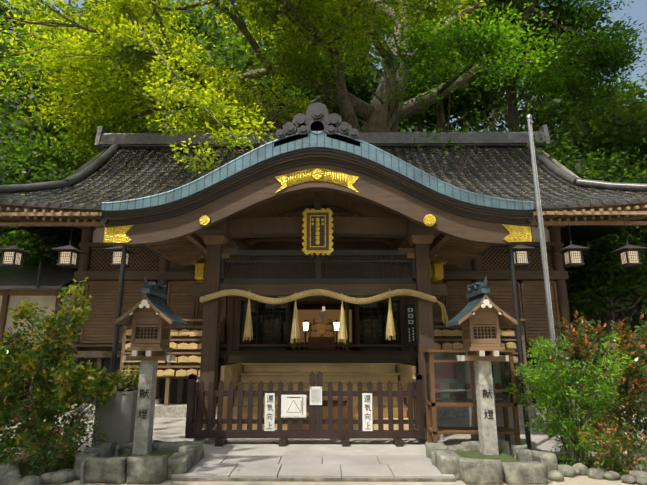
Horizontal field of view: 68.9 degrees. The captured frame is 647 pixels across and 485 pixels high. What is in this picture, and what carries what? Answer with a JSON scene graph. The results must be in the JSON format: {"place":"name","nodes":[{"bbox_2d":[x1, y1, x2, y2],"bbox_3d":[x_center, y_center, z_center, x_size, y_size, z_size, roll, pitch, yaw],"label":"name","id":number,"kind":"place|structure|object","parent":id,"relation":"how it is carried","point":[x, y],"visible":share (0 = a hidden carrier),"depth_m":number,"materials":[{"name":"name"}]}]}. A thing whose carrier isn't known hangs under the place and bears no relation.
{"place":"outdoors","nodes":[
{"label":"outdoors","id":0,"kind":"place"},
{"bbox_2d":[0,15,40,78],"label":"branch","id":1,"kind":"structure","parent":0,"point":[27,66],"depth_m":5.71,"materials":[{"name":"green plant"}]},
{"bbox_2d":[81,0,275,176],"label":"branch","id":2,"kind":"object","parent":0,"point":[123,14],"depth_m":11.62,"materials":[{"name":"green plant"}]},
{"bbox_2d":[189,193,447,439],"bbox_3d":[-0.096,1.319,10.439,4.980,5.230,3.750,0,-13,0],"label":"porch frame","id":3,"kind":"object","parent":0,"point":[362,259],"visible":0.81,"depth_m":9.25,"materials":[{"name":"brown wood"}]},
{"bbox_2d":[101,102,533,266],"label":"curved gable roof","id":4,"kind":"structure","parent":3,"relation":"on","point":[467,226],"depth_m":8.39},
{"bbox_2d":[102,218,532,449],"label":"drain pipes","id":5,"kind":"object","parent":4,"relation":"attached to","point":[515,304],"visible":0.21,"depth_m":8.07,"materials":[{"name":"black metal"}]},
{"bbox_2d":[104,168,531,242],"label":"gold ornaments","id":6,"kind":"object","parent":4,"relation":"attached to","point":[119,235],"visible":1,"depth_m":8.28},
{"bbox_2d":[302,207,333,257],"bbox_3d":[-0.108,-0.169,9.104,0.600,0.991,0.321,0,-13,0],"label":"plaque sign","id":7,"kind":"object","parent":4,"relation":"attached to","point":[317,231],"visible":1,"depth_m":8.96,"materials":[{"name":"gold metal"}]},
{"bbox_2d":[191,247,446,282],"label":"hanging brass lanterns","id":8,"kind":"object","parent":4,"relation":"attached to","point":[436,266],"visible":0.88,"depth_m":10.17,"materials":[{"name":"gold metal"}]},
{"bbox_2d":[199,289,448,343],"bbox_3d":[-0.005,1.383,8.847,4.700,1.036,0.188,0,-13,0],"label":"shimenawa rope","id":9,"kind":"object","parent":4,"relation":"attached to","point":[342,333],"visible":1,"depth_m":8.88,"materials":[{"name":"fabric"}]},
{"bbox_2d":[65,219,574,404],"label":"shrine building wall","id":10,"kind":"structure","parent":0,"point":[94,343],"depth_m":12.29,"materials":[{"name":"brown wood"}]},
{"bbox_2d":[243,296,397,349],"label":"inner sanctuary","id":11,"kind":"structure","parent":10,"relation":"in","point":[319,321],"depth_m":17.45,"materials":[{"name":"brown wood"}]},
{"bbox_2d":[0,125,646,248],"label":"hall roof","id":12,"kind":"structure","parent":10,"relation":"on","point":[146,160],"depth_m":15.18,"materials":[{"name":"grey tile"}]},
{"bbox_2d":[0,205,646,227],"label":"roof rafters","id":13,"kind":"object","parent":12,"relation":"attached to","point":[64,218],"visible":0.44,"depth_m":11.93,"materials":[{"name":"brown wood"}]},
{"bbox_2d":[0,210,646,266],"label":"hanging lanterns","id":14,"kind":"object","parent":12,"relation":"hanging from","point":[572,255],"visible":0.9,"depth_m":11.20,"materials":[{"name":"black paper"}]},
{"bbox_2d":[14,149,641,200],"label":"roof leaf litter","id":15,"kind":"object","parent":12,"relation":"on","point":[239,150],"visible":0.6,"depth_m":13.82,"materials":[{"name":"brown plant"}]},
{"bbox_2d":[233,296,416,350],"bbox_3d":[0.029,1.872,12.166,4.635,1.930,0.317,0,-13,0],"label":"lattice screen","id":16,"kind":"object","parent":10,"relation":"attached to","point":[406,324],"depth_m":12.19,"materials":[{"name":"brown wood"}]},
{"bbox_2d":[0,0,646,262],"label":"tree","id":17,"kind":"object","parent":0,"point":[98,114],"depth_m":19.79,"materials":[{"name":"green plant"}]},
{"bbox_2d":[0,417,646,459],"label":"apron pavement","id":18,"kind":"structure","parent":0,"point":[169,429],"depth_m":8.06,"materials":[{"name":"grey stone"}]},
{"bbox_2d":[0,391,24,445],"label":"shrub","id":19,"kind":"object","parent":18,"relation":"on","point":[7,420],"depth_m":7.83,"materials":[{"name":"green plant"}]},
{"bbox_2d":[118,319,225,405],"bbox_3d":[-3.786,3.070,11.544,2.600,2.355,0.350,0,-13,0],"label":"ema rack","id":20,"kind":"object","parent":18,"relation":"on","point":[185,344],"visible":0.42,"depth_m":11.60,"materials":[{"name":"brown wood"}]},
{"bbox_2d":[91,387,515,452],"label":"granite blocks","id":21,"kind":"structure","parent":18,"relation":"on","point":[116,423],"depth_m":7.30,"materials":[{"name":"grey stone"}]},
{"bbox_2d":[185,371,424,446],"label":"picket gate","id":22,"kind":"structure","parent":18,"relation":"on","point":[291,404],"depth_m":8.07,"materials":[{"name":"brown wood"}]},
{"bbox_2d":[220,354,415,429],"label":"wooden steps","id":23,"kind":"structure","parent":18,"relation":"on","point":[334,369],"depth_m":10.62,"materials":[{"name":"brown wood"}]},
{"bbox_2d":[292,396,347,429],"bbox_3d":[-0.104,3.236,8.893,1.150,0.760,0.650,0,-13,0],"label":"offering box","id":24,"kind":"object","parent":18,"relation":"on","point":[335,411],"visible":0.25,"depth_m":8.64,"materials":[{"name":"brown wood"}]},
{"bbox_2d":[0,459,646,477],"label":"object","id":25,"kind":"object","parent":18,"relation":"on","point":[24,468],"visible":0.2,"depth_m":6.57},
{"bbox_2d":[0,276,139,470],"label":"camellia shrub","id":26,"kind":"object","parent":25,"relation":"on","point":[24,356],"depth_m":6.63,"materials":[{"name":"green plant"}]},
{"bbox_2d":[73,440,557,484],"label":"planter border stones","id":27,"kind":"object","parent":25,"relation":"on","point":[467,463],"visible":1,"depth_m":5.93,"materials":[{"name":"stone"}]},
{"bbox_2d":[0,462,646,484],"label":"border rocks","id":28,"kind":"object","parent":25,"relation":"on","point":[11,475],"visible":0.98,"depth_m":5.87,"materials":[{"name":"stone"}]},
{"bbox_2d":[506,331,633,466],"bbox_3d":[3.473,2.328,6.864,1.493,2.062,1.738,0,-13,0],"label":"nandina shrub","id":29,"kind":"object","parent":25,"relation":"on","point":[547,392],"depth_m":6.65,"materials":[{"name":"green plant"}]},
{"bbox_2d":[572,414,646,475],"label":"low shrub","id":30,"kind":"object","parent":25,"relation":"on","point":[618,445],"depth_m":6.17,"materials":[{"name":"green plant"}]},
{"bbox_2d":[421,350,520,446],"bbox_3d":[2.392,2.553,7.719,1.410,1.562,0.560,0,-13,0],"label":"display cabinet","id":31,"kind":"object","parent":18,"relation":"on","point":[449,378],"visible":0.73,"depth_m":7.62,"materials":[{"name":"brown wood"}]},
{"bbox_2d":[433,319,530,405],"bbox_3d":[3.764,3.059,11.493,2.600,2.355,0.350,0,-13,0],"label":"ema rack","id":32,"kind":"object","parent":18,"relation":"on","point":[448,338],"visible":0.12,"depth_m":11.62,"materials":[{"name":"brown wood"}]},
{"bbox_2d":[526,114,562,433],"bbox_3d":[4.578,0.427,9.752,0.150,6.700,0.175,0,-13,0],"label":"flag pole","id":33,"kind":"object","parent":18,"relation":"on","point":[542,241],"visible":0.65,"depth_m":9.86,"materials":[{"name":"metal"}]},
{"bbox_2d":[530,310,646,450],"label":"photinia shrub","id":34,"kind":"object","parent":18,"relation":"on","point":[580,354],"depth_m":7.41,"materials":[{"name":"red plant"}]},
{"bbox_2d":[571,343,646,427],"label":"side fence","id":35,"kind":"object","parent":18,"relation":"on","point":[607,362],"visible":0.08,"depth_m":10.02,"materials":[{"name":"brown wood"}]},
{"bbox_2d":[0,0,646,131],"label":"sky","id":36,"kind":"structure","parent":0,"point":[638,10],"materials":[{"name":"blue"}]},
{"bbox_2d":[1,65,646,390],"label":"hillside terrain","id":37,"kind":"structure","parent":0,"point":[634,322],"depth_m":24.21,"materials":[{"name":"green plant"}]},
{"bbox_2d":[0,0,646,397],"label":"forest tree","id":38,"kind":"object","parent":37,"relation":"on","point":[21,158],"depth_m":21.86,"materials":[{"name":"green plant"}]},
{"bbox_2d":[41,395,646,484],"bbox_3d":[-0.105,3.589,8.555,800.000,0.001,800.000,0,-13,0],"label":"sand ground","id":39,"kind":"structure","parent":0,"point":[580,480],"depth_m":5.76,"materials":[{"name":"beige sand"}]},
{"bbox_2d":[0,228,77,404],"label":"annex building","id":40,"kind":"structure","parent":39,"relation":"on","point":[14,296],"depth_m":12.73,"materials":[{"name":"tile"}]},
{"bbox_2d":[36,262,41,287],"bbox_3d":[-7.088,0.814,11.760,0.065,0.650,0.065,5,-14,-22],"label":"annex drainpipe","id":41,"kind":"object","parent":40,"relation":"attached to","point":[39,274],"visible":1,"depth_m":11.73,"materials":[{"name":"grey metal"}]},
{"bbox_2d":[4,392,110,475],"bbox_3d":[-3.477,2.582,6.357,1.123,1.129,1.438,0,-13,0],"label":"low shrub","id":42,"kind":"object","parent":39,"relation":"on","point":[58,442],"depth_m":6.11,"materials":[{"name":"green plant"}]},
{"bbox_2d":[114,277,186,454],"bbox_3d":[-2.589,1.860,6.991,0.840,2.585,0.918,0,-13,0],"label":"stone lantern","id":43,"kind":"object","parent":39,"relation":"on","point":[150,317],"visible":1,"depth_m":6.89,"materials":[{"name":"stone"}]},
{"bbox_2d":[171,455,455,481],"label":"granite paving","id":44,"kind":"structure","parent":39,"relation":"on","point":[368,468],"depth_m":6.16,"materials":[{"name":"stone"}]},
{"bbox_2d":[20,404,625,417],"bbox_3d":[-0.059,4.950,15.117,14.800,0.300,8.000,0,-13,0],"label":"stone foundation","id":45,"kind":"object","parent":39,"relation":"on","point":[171,411],"depth_m":11.22,"materials":[{"name":"stone"}]},
{"bbox_2d":[446,277,516,454],"bbox_3d":[2.351,1.852,6.958,0.840,2.585,0.918,0,-13,0],"label":"stone lantern","id":46,"kind":"object","parent":39,"relation":"on","point":[481,317],"visible":0.98,"depth_m":6.86,"materials":[{"name":"stone"}]},
{"bbox_2d":[609,300,646,422],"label":"shrub","id":47,"kind":"object","parent":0,"point":[643,361],"depth_m":8.75,"materials":[{"name":"green plant"}]}
]}

